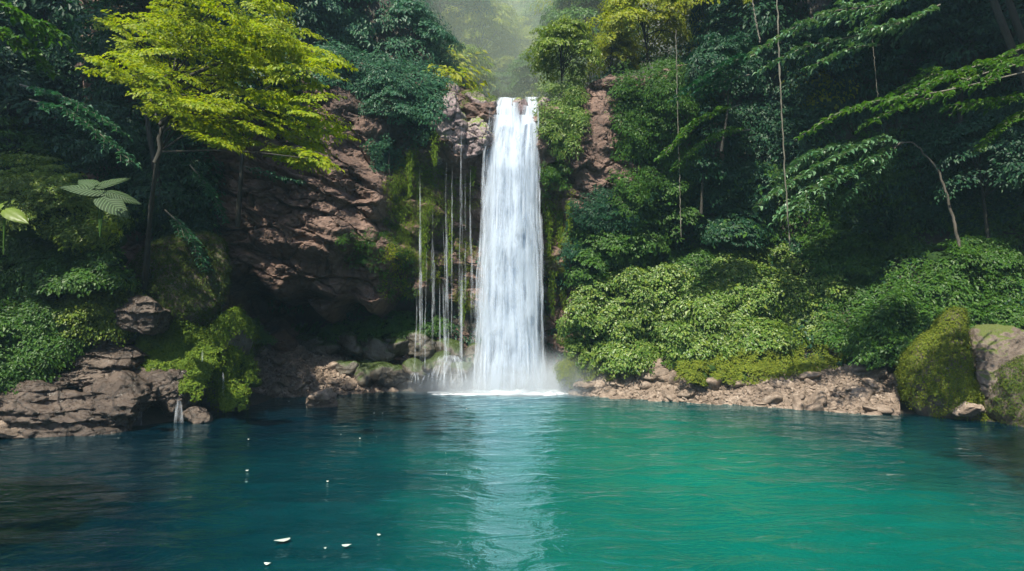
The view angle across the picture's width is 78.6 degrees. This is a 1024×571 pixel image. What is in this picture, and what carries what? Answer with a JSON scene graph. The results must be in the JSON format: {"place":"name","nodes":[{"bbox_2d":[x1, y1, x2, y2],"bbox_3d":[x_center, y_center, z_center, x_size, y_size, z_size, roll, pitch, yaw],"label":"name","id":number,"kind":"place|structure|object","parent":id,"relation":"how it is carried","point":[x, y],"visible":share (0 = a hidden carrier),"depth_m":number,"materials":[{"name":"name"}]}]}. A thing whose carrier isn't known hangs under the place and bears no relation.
{"place":"outdoors","nodes":[
{"label":"outdoors","id":0,"kind":"place"},
{"bbox_2d":[74,0,730,382],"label":"cliff","id":1,"kind":"structure","parent":0,"point":[284,248],"depth_m":30.57,"materials":[{"name":"stone"}]},
{"bbox_2d":[40,112,185,186],"bbox_3d":[-17.261,-3.707,27.183,5.371,7.343,5.344,-1,-3,14],"label":"broadleaf tree","id":2,"kind":"object","parent":1,"relation":"on","point":[95,146],"visible":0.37,"depth_m":25.80,"materials":[{"name":"green plant"}]},
{"bbox_2d":[73,95,225,240],"bbox_3d":[-15.750,-5.257,27.295,6.190,6.932,2.905,1,-3,-14],"label":"shrub","id":3,"kind":"object","parent":1,"relation":"on","point":[179,144],"visible":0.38,"depth_m":26.70,"materials":[{"name":"green plant"}]},
{"bbox_2d":[52,0,258,196],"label":"broadleaf tree","id":4,"kind":"object","parent":1,"relation":"on","point":[107,34],"visible":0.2,"depth_m":25.17,"materials":[{"name":"green plant"}]},
{"bbox_2d":[98,148,233,234],"bbox_3d":[-15.350,-2.339,27.620,5.678,7.258,5.730,0,-3,-5],"label":"broadleaf tree","id":5,"kind":"object","parent":1,"relation":"on","point":[140,174],"visible":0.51,"depth_m":26.31,"materials":[{"name":"green plant"}]},
{"bbox_2d":[127,165,218,242],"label":"shrub","id":6,"kind":"object","parent":1,"relation":"on","point":[161,224],"visible":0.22,"depth_m":26.63,"materials":[{"name":"green plant"}]},
{"bbox_2d":[150,23,316,226],"bbox_3d":[-12.294,-6.909,27.842,6.893,8.732,6.830,1,-3,-19],"label":"broadleaf tree","id":7,"kind":"object","parent":1,"relation":"on","point":[239,204],"visible":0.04,"depth_m":27.24,"materials":[{"name":"green plant"}]},
{"bbox_2d":[289,0,456,130],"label":"creeper","id":8,"kind":"object","parent":1,"relation":"attached to","point":[423,92],"visible":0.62,"depth_m":30.95,"materials":[{"name":"plant"}]},
{"bbox_2d":[291,310,454,342],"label":"ground cover","id":9,"kind":"object","parent":1,"relation":"on","point":[399,324],"visible":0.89,"depth_m":32.38,"materials":[{"name":"green plant"}]},
{"bbox_2d":[334,227,421,304],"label":"creeper","id":10,"kind":"object","parent":1,"relation":"attached to","point":[361,259],"visible":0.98,"depth_m":30.29,"materials":[{"name":"green plant"}]},
{"bbox_2d":[359,132,404,172],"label":"shrub","id":11,"kind":"object","parent":1,"relation":"on","point":[382,155],"visible":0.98,"depth_m":30.68,"materials":[{"name":"green plant"}]},
{"bbox_2d":[358,74,422,174],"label":"broadleaf tree","id":12,"kind":"object","parent":1,"relation":"on","point":[379,105],"visible":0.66,"depth_m":30.34,"materials":[{"name":"green plant"}]},
{"bbox_2d":[380,147,444,276],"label":"moss","id":13,"kind":"object","parent":1,"relation":"attached to","point":[429,207],"visible":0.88,"depth_m":31.65,"materials":[{"name":"plant"}]},
{"bbox_2d":[382,144,481,314],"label":"moss","id":14,"kind":"object","parent":1,"relation":"attached to","point":[453,240],"visible":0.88,"depth_m":32.46,"materials":[{"name":"plant"}]},
{"bbox_2d":[394,131,476,325],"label":"hanging moss","id":15,"kind":"object","parent":1,"relation":"hanging from","point":[472,176],"visible":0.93,"depth_m":31.69,"materials":[{"name":"plant"}]},
{"bbox_2d":[427,91,467,153],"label":"rock","id":16,"kind":"object","parent":1,"relation":"on","point":[458,123],"visible":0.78,"depth_m":30.73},
{"bbox_2d":[463,116,493,158],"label":"rock","id":17,"kind":"object","parent":1,"relation":"on","point":[479,137],"visible":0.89,"depth_m":30.98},
{"bbox_2d":[475,97,546,390],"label":"waterfall","id":18,"kind":"structure","parent":1,"relation":"attached to","point":[509,321],"depth_m":30.88,"materials":[{"name":"liquid"}]},
{"bbox_2d":[542,200,574,315],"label":"hanging moss","id":19,"kind":"object","parent":1,"relation":"hanging from","point":[548,211],"visible":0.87,"depth_m":32.58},
{"bbox_2d":[530,43,593,162],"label":"ivy","id":20,"kind":"object","parent":1,"relation":"attached to","point":[558,117],"visible":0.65,"depth_m":31.20,"materials":[{"name":"green plant"}]},
{"bbox_2d":[519,14,605,96],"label":"broadleaf tree","id":21,"kind":"object","parent":1,"relation":"on","point":[566,35],"visible":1,"depth_m":32.38,"materials":[{"name":"green plant"}]},
{"bbox_2d":[579,94,615,188],"bbox_3d":[4.534,-7.364,31.956,1.907,5.323,2.040,-1,-3,29],"label":"rock","id":22,"kind":"object","parent":1,"relation":"on","point":[600,122],"visible":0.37,"depth_m":31.26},
{"bbox_2d":[554,183,650,292],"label":"ivy","id":23,"kind":"object","parent":1,"relation":"attached to","point":[604,208],"visible":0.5,"depth_m":31.15,"materials":[{"name":"green plant"}]},
{"bbox_2d":[583,27,647,78],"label":"broadleaf tree","id":24,"kind":"object","parent":1,"relation":"on","point":[621,42],"visible":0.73,"depth_m":34.83,"materials":[{"name":"green plant"}]},
{"bbox_2d":[559,181,703,287],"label":"shrub","id":25,"kind":"object","parent":1,"relation":"on","point":[663,219],"visible":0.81,"depth_m":31.48,"materials":[{"name":"green plant"}]},
{"bbox_2d":[582,0,698,70],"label":"broadleaf tree","id":26,"kind":"object","parent":1,"relation":"on","point":[623,12],"visible":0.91,"depth_m":34.66,"materials":[{"name":"green plant"}]},
{"bbox_2d":[604,47,716,233],"bbox_3d":[7.893,-8.117,33.072,5.546,11.604,7.200,-1,-3,13],"label":"ivy","id":27,"kind":"object","parent":1,"relation":"attached to","point":[635,101],"visible":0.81,"depth_m":30.75,"materials":[{"name":"green plant"}]},
{"bbox_2d":[675,35,680,229],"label":"vine","id":28,"kind":"object","parent":1,"relation":"hanging from","point":[678,131],"visible":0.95,"depth_m":27.32,"materials":[{"name":"brown plant"}]},
{"bbox_2d":[653,104,749,173],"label":"leafy branch","id":29,"kind":"object","parent":28,"relation":"attached to","point":[688,127],"visible":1,"depth_m":27.09,"materials":[{"name":"green plant"}]},
{"bbox_2d":[667,53,754,104],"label":"leafy branch","id":30,"kind":"object","parent":28,"relation":"attached to","point":[726,64],"visible":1,"depth_m":26.53,"materials":[{"name":"green plant"}]},
{"bbox_2d":[639,146,734,210],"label":"creeper","id":31,"kind":"object","parent":1,"relation":"attached to","point":[697,171],"visible":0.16,"depth_m":32.21,"materials":[{"name":"green plant"}]},
{"bbox_2d":[682,31,767,151],"bbox_3d":[10.091,-9.441,30.820,4.573,5.792,4.531,1,-3,-30],"label":"broadleaf tree","id":32,"kind":"object","parent":1,"relation":"on","point":[705,52],"visible":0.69,"depth_m":30.04,"materials":[{"name":"green plant"}]},
{"bbox_2d":[0,391,1023,570],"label":"water","id":33,"kind":"structure","parent":0,"point":[566,482],"depth_m":13.87,"materials":[{"name":"liquid"}]},
{"bbox_2d":[428,387,567,395],"bbox_3d":[1.059,5.268,30.802,10.562,0.595,2.207,0,-3,0],"label":"foam","id":34,"kind":"object","parent":33,"relation":"on","point":[526,392],"visible":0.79,"depth_m":30.22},
{"bbox_2d":[0,0,1023,425],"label":"ground","id":35,"kind":"structure","parent":0,"point":[152,414],"depth_m":34.01,"materials":[{"name":"plant"}]},
{"bbox_2d":[0,114,81,179],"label":"broadleaf tree","id":36,"kind":"object","parent":35,"relation":"on","point":[30,143],"visible":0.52,"depth_m":26.90,"materials":[{"name":"green plant"}]},
{"bbox_2d":[0,46,85,190],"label":"broadleaf tree","id":37,"kind":"object","parent":35,"relation":"on","point":[30,81],"visible":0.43,"depth_m":27.20,"materials":[{"name":"green plant"}]},
{"bbox_2d":[0,0,99,145],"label":"broadleaf tree","id":38,"kind":"object","parent":35,"relation":"on","point":[56,13],"visible":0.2,"depth_m":27.42,"materials":[{"name":"green plant"}]},
{"bbox_2d":[0,30,116,172],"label":"broadleaf tree","id":39,"kind":"object","parent":35,"relation":"on","point":[65,64],"visible":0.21,"depth_m":27.11,"materials":[{"name":"green plant"}]},
{"bbox_2d":[0,384,133,437],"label":"rock","id":40,"kind":"object","parent":35,"relation":"on","point":[60,413],"visible":0.47,"depth_m":20.03,"materials":[{"name":"stone"}]},
{"bbox_2d":[0,292,94,394],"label":"shrub","id":41,"kind":"object","parent":40,"relation":"on","point":[31,348],"visible":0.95,"depth_m":21.27,"materials":[{"name":"green plant"}]},
{"bbox_2d":[45,367,128,388],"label":"rock","id":42,"kind":"object","parent":40,"relation":"on","point":[79,376],"visible":0.44,"depth_m":21.64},
{"bbox_2d":[0,149,135,255],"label":"shrub","id":43,"kind":"object","parent":35,"relation":"on","point":[44,202],"visible":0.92,"depth_m":21.94,"materials":[{"name":"green plant"}]},
{"bbox_2d":[0,2,138,157],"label":"shrub","id":44,"kind":"object","parent":35,"relation":"on","point":[113,92],"visible":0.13,"depth_m":26.46,"materials":[{"name":"green plant"}]},
{"bbox_2d":[0,232,141,309],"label":"shrub","id":45,"kind":"object","parent":35,"relation":"on","point":[36,267],"visible":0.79,"depth_m":22.56,"materials":[{"name":"green plant"}]},
{"bbox_2d":[60,178,140,236],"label":"leaf plant","id":46,"kind":"object","parent":35,"relation":"on","point":[111,201],"visible":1,"depth_m":19.09,"materials":[{"name":"plant"}]},
{"bbox_2d":[82,370,154,427],"bbox_3d":[-13.714,3.952,21.965,2.284,1.966,3.076,0,-3,0],"label":"rock","id":47,"kind":"object","parent":35,"relation":"on","point":[120,398],"visible":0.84,"depth_m":21.14,"materials":[{"name":"stone"}]},
{"bbox_2d":[77,370,163,402],"bbox_3d":[-14.090,3.531,22.617,3.636,1.321,2.579,-1,-3,21],"label":"rock","id":48,"kind":"object","parent":47,"relation":"on","point":[152,396],"visible":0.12,"depth_m":22.09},
{"bbox_2d":[73,343,148,368],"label":"rock","id":49,"kind":"object","parent":48,"relation":"on","point":[126,356],"visible":0.58,"depth_m":22.45,"materials":[{"name":"stone"}]},
{"bbox_2d":[89,335,137,347],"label":"rock","id":50,"kind":"object","parent":49,"relation":"on","point":[109,342],"visible":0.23,"depth_m":22.89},
{"bbox_2d":[7,276,154,347],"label":"shrub","id":51,"kind":"object","parent":50,"relation":"on","point":[92,316],"visible":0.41,"depth_m":22.45,"materials":[{"name":"green plant"}]},
{"bbox_2d":[138,352,207,406],"bbox_3d":[-12.952,3.535,23.680,2.942,2.164,2.239,0,-3,0],"label":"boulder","id":52,"kind":"object","parent":35,"relation":"on","point":[148,363],"visible":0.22,"depth_m":23.01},
{"bbox_2d":[134,325,202,358],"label":"boulder","id":53,"kind":"object","parent":52,"relation":"on","point":[163,342],"visible":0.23,"depth_m":23.40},
{"bbox_2d":[114,295,171,334],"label":"rock","id":54,"kind":"object","parent":53,"relation":"on","point":[146,315],"visible":0.97,"depth_m":22.41,"materials":[{"name":"stone"}]},
{"bbox_2d":[126,229,232,329],"bbox_3d":[-13.315,0.060,25.253,4.151,4.778,3.678,0,-3,0],"label":"boulder","id":55,"kind":"object","parent":53,"relation":"on","point":[181,287],"visible":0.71,"depth_m":24.19,"materials":[{"name":"plant"}]},
{"bbox_2d":[164,164,229,272],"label":"leafy branch","id":56,"kind":"object","parent":55,"relation":"attached to","point":[182,225],"visible":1,"depth_m":24.45,"materials":[{"name":"green plant"}]},
{"bbox_2d":[135,318,229,402],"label":"moss","id":57,"kind":"object","parent":52,"relation":"on","point":[203,364],"visible":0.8,"depth_m":23.40,"materials":[{"name":"plant"}]},
{"bbox_2d":[142,369,206,415],"bbox_3d":[-12.544,3.919,23.035,2.316,1.740,1.523,2,-3,-36],"label":"rock","id":58,"kind":"object","parent":35,"relation":"on","point":[171,402],"visible":0.78,"depth_m":22.54,"materials":[{"name":"stone"}]},
{"bbox_2d":[75,0,360,293],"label":"maple tree","id":59,"kind":"object","parent":35,"relation":"on","point":[176,105],"visible":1,"depth_m":18.84,"materials":[{"name":"green plant"}]},
{"bbox_2d":[0,0,76,80],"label":"leafy branch","id":60,"kind":"object","parent":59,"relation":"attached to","point":[27,20],"visible":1,"depth_m":15.90,"materials":[{"name":"green plant"}]},
{"bbox_2d":[19,84,140,169],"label":"leafy branch","id":61,"kind":"object","parent":59,"relation":"attached to","point":[85,121],"visible":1,"depth_m":20.18,"materials":[{"name":"green plant"}]},
{"bbox_2d":[194,379,250,412],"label":"boulder","id":62,"kind":"object","parent":35,"relation":"on","point":[203,403],"visible":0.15,"depth_m":24.40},
{"bbox_2d":[196,305,261,404],"bbox_3d":[-11.466,2.672,24.902,3.002,3.956,2.421,0,-3,0],"label":"boulder","id":63,"kind":"object","parent":62,"relation":"on","point":[234,326],"visible":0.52,"depth_m":24.25,"materials":[{"name":"plant"}]},
{"bbox_2d":[212,344,262,411],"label":"moss","id":64,"kind":"object","parent":63,"relation":"attached to","point":[230,398],"visible":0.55,"depth_m":24.21,"materials":[{"name":"plant"}]},
{"bbox_2d":[224,0,337,50],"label":"broadleaf tree","id":65,"kind":"object","parent":35,"relation":"on","point":[312,17],"visible":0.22,"depth_m":32.73,"materials":[{"name":"green plant"}]},
{"bbox_2d":[246,345,394,397],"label":"gravel","id":66,"kind":"structure","parent":35,"relation":"on","point":[287,356],"depth_m":30.57,"materials":[{"name":"stone"}]},
{"bbox_2d":[292,0,419,46],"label":"broadleaf tree","id":67,"kind":"object","parent":35,"relation":"on","point":[363,32],"visible":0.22,"depth_m":34.10,"materials":[{"name":"green plant"}]},
{"bbox_2d":[365,0,465,69],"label":"broadleaf tree","id":68,"kind":"object","parent":35,"relation":"on","point":[410,9],"visible":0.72,"depth_m":34.67,"materials":[{"name":"green plant"}]},
{"bbox_2d":[451,42,499,92],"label":"broadleaf tree","id":69,"kind":"object","parent":35,"relation":"on","point":[487,74],"visible":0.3,"depth_m":42.27,"materials":[{"name":"green plant"}]},
{"bbox_2d":[438,0,522,65],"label":"broadleaf tree","id":70,"kind":"object","parent":35,"relation":"on","point":[500,22],"visible":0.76,"depth_m":49.94,"materials":[{"name":"green plant"}]},
{"bbox_2d":[422,11,557,99],"bbox_3d":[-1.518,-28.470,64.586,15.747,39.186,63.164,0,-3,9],"label":"shrub","id":71,"kind":"object","parent":35,"relation":"on","point":[455,75],"visible":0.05,"depth_m":38.25,"materials":[{"name":"green plant"}]},
{"bbox_2d":[1,0,1023,382],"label":"undergrowth","id":72,"kind":"object","parent":35,"relation":"on","point":[751,116],"visible":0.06,"depth_m":33.48,"materials":[{"name":"green plant"}]},
{"bbox_2d":[503,46,566,97],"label":"broadleaf tree","id":73,"kind":"object","parent":35,"relation":"on","point":[521,64],"visible":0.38,"depth_m":44.49,"materials":[{"name":"green plant"}]},
{"bbox_2d":[535,0,650,80],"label":"broadleaf tree","id":74,"kind":"object","parent":35,"relation":"on","point":[580,10],"visible":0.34,"depth_m":39.25,"materials":[{"name":"green plant"}]},
{"bbox_2d":[553,262,714,378],"bbox_3d":[6.627,1.604,31.042,8.871,5.677,4.245,1,-3,-12],"label":"shrub","id":75,"kind":"object","parent":35,"relation":"on","point":[617,320],"visible":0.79,"depth_m":30.52,"materials":[{"name":"green plant"}]},
{"bbox_2d":[633,234,732,288],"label":"shrub","id":76,"kind":"object","parent":35,"relation":"on","point":[699,260],"visible":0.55,"depth_m":32.49,"materials":[{"name":"green plant"}]},
{"bbox_2d":[665,94,745,213],"bbox_3d":[9.527,-6.803,32.449,4.571,6.249,4.548,2,-3,-36],"label":"broadleaf tree","id":77,"kind":"object","parent":35,"relation":"on","point":[719,119],"visible":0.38,"depth_m":31.37,"materials":[{"name":"green plant"}]},
{"bbox_2d":[680,160,787,249],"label":"shrub","id":78,"kind":"object","parent":35,"relation":"on","point":[727,233],"visible":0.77,"depth_m":32.77,"materials":[{"name":"green plant"}]},
{"bbox_2d":[574,364,900,414],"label":"gravel shore","id":79,"kind":"structure","parent":35,"relation":"on","point":[770,388],"depth_m":26.93,"materials":[{"name":"stone"}]},
{"bbox_2d":[673,340,852,386],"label":"ground cover","id":80,"kind":"object","parent":79,"relation":"on","point":[697,372],"visible":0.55,"depth_m":27.99,"materials":[{"name":"green plant"}]},
{"bbox_2d":[668,0,815,106],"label":"broadleaf tree","id":81,"kind":"object","parent":35,"relation":"on","point":[717,16],"visible":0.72,"depth_m":33.59,"materials":[{"name":"green plant"}]},
{"bbox_2d":[678,28,820,207],"bbox_3d":[12.243,-9.360,32.185,7.712,10.550,6.854,-1,-3,13],"label":"shrub","id":82,"kind":"object","parent":35,"relation":"on","point":[735,145],"visible":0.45,"depth_m":33.67,"materials":[{"name":"green plant"}]},
{"bbox_2d":[652,239,854,369],"bbox_3d":[11.643,0.771,30.994,10.525,6.853,5.990,1,-3,-20],"label":"shrub","id":83,"kind":"object","parent":35,"relation":"on","point":[743,298],"visible":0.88,"depth_m":30.20,"materials":[{"name":"green plant"}]},
{"bbox_2d":[747,103,857,176],"bbox_3d":[15.425,-5.968,35.060,6.634,8.404,6.574,-2,-3,42],"label":"broadleaf tree","id":84,"kind":"object","parent":35,"relation":"on","point":[788,143],"visible":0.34,"depth_m":33.38,"materials":[{"name":"green plant"}]},
{"bbox_2d":[753,19,882,98],"bbox_3d":[16.413,-9.344,35.032,7.462,10.202,7.425,-1,-3,18],"label":"broadleaf tree","id":85,"kind":"object","parent":35,"relation":"on","point":[819,53],"visible":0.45,"depth_m":32.99,"materials":[{"name":"green plant"}]},
{"bbox_2d":[735,127,927,244],"bbox_3d":[16.948,-5.416,33.961,10.933,6.953,2.293,0,-3,0],"label":"shrub","id":86,"kind":"object","parent":35,"relation":"on","point":[886,173],"visible":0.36,"depth_m":33.56,"materials":[{"name":"green plant"}]},
{"bbox_2d":[768,9,919,149],"bbox_3d":[17.945,-11.245,34.192,8.083,8.462,2.132,0,-3,0],"label":"shrub","id":87,"kind":"object","parent":35,"relation":"on","point":[861,118],"visible":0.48,"depth_m":33.82,"materials":[{"name":"green plant"}]},
{"bbox_2d":[796,222,909,313],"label":"shrub","id":88,"kind":"object","parent":35,"relation":"on","point":[851,255],"visible":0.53,"depth_m":31.77,"materials":[{"name":"green plant"}]},
{"bbox_2d":[751,133,963,261],"bbox_3d":[15.812,-3.736,28.811,9.539,6.110,3.991,0,-3,0],"label":"slim tree","id":89,"kind":"object","parent":35,"relation":"on","point":[824,185],"visible":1,"depth_m":28.39,"materials":[{"name":"green plant"}]},
{"bbox_2d":[789,208,949,362],"bbox_3d":[18.085,-0.454,31.083,8.502,8.278,7.001,0,-3,0],"label":"shrub","id":90,"kind":"object","parent":35,"relation":"on","point":[916,249],"visible":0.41,"depth_m":30.28,"materials":[{"name":"green plant"}]},
{"bbox_2d":[813,0,978,130],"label":"broadleaf tree","id":91,"kind":"object","parent":35,"relation":"on","point":[919,37],"visible":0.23,"depth_m":32.04,"materials":[{"name":"green plant"}]},
{"bbox_2d":[841,234,1023,369],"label":"shrub","id":92,"kind":"object","parent":35,"relation":"on","point":[980,278],"visible":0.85,"depth_m":26.80,"materials":[{"name":"green plant"}]},
{"bbox_2d":[884,126,987,201],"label":"broadleaf tree","id":93,"kind":"object","parent":35,"relation":"on","point":[916,159],"visible":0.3,"depth_m":32.80,"materials":[{"name":"green plant"}]},
{"bbox_2d":[850,0,1023,204],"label":"broadleaf tree","id":94,"kind":"object","parent":35,"relation":"on","point":[987,28],"visible":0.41,"depth_m":31.35,"materials":[{"name":"green plant"}]},
{"bbox_2d":[893,305,992,421],"bbox_3d":[16.688,3.594,24.358,3.148,5.693,3.218,-1,-3,30],"label":"boulder","id":95,"kind":"object","parent":35,"relation":"on","point":[935,371],"visible":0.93,"depth_m":23.49,"materials":[{"name":"plant"}]},
{"bbox_2d":[883,6,1023,138],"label":"shrub","id":96,"kind":"object","parent":35,"relation":"on","point":[1014,107],"visible":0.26,"depth_m":33.68,"materials":[{"name":"green plant"}]},
{"bbox_2d":[895,115,1023,238],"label":"shrub","id":97,"kind":"object","parent":35,"relation":"on","point":[966,196],"visible":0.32,"depth_m":32.10,"materials":[{"name":"green plant"}]},
{"bbox_2d":[909,0,1023,101],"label":"broadleaf tree","id":98,"kind":"object","parent":35,"relation":"on","point":[984,7],"visible":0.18,"depth_m":30.79,"materials":[{"name":"green plant"}]},
{"bbox_2d":[910,113,1023,243],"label":"broadleaf tree","id":99,"kind":"object","parent":35,"relation":"on","point":[956,139],"visible":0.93,"depth_m":29.02,"materials":[{"name":"green plant"}]},
{"bbox_2d":[926,193,1023,253],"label":"shrub","id":100,"kind":"object","parent":35,"relation":"on","point":[977,231],"visible":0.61,"depth_m":30.95,"materials":[{"name":"green plant"}]},
{"bbox_2d":[968,324,1023,419],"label":"boulder","id":101,"kind":"object","parent":35,"relation":"on","point":[995,346],"visible":0.47,"depth_m":23.18,"materials":[{"name":"stone"}]},
{"bbox_2d":[986,355,1023,427],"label":"boulder","id":102,"kind":"object","parent":35,"relation":"on","point":[1005,402],"visible":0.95,"depth_m":22.10,"materials":[{"name":"plant"}]},
{"bbox_2d":[989,0,1023,88],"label":"broadleaf tree","id":103,"kind":"object","parent":35,"relation":"on","point":[1003,27],"visible":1,"depth_m":26.08,"materials":[{"name":"brown plant"}]},
{"bbox_2d":[744,0,940,78],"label":"leafy branch","id":104,"kind":"object","parent":103,"relation":"attached to","point":[877,29],"visible":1,"depth_m":20.43,"materials":[{"name":"green plant"}]},
{"bbox_2d":[794,61,1023,140],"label":"leafy branch","id":105,"kind":"object","parent":103,"relation":"attached to","point":[964,86],"visible":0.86,"depth_m":20.19,"materials":[{"name":"green plant"}]},
{"bbox_2d":[874,43,1023,116],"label":"leafy branch","id":106,"kind":"object","parent":103,"relation":"attached to","point":[977,65],"visible":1,"depth_m":17.88,"materials":[{"name":"green plant"}]},
{"bbox_2d":[968,54,1023,155],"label":"leafy branch","id":107,"kind":"object","parent":103,"relation":"attached to","point":[1003,124],"visible":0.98,"depth_m":17.64,"materials":[{"name":"green plant"}]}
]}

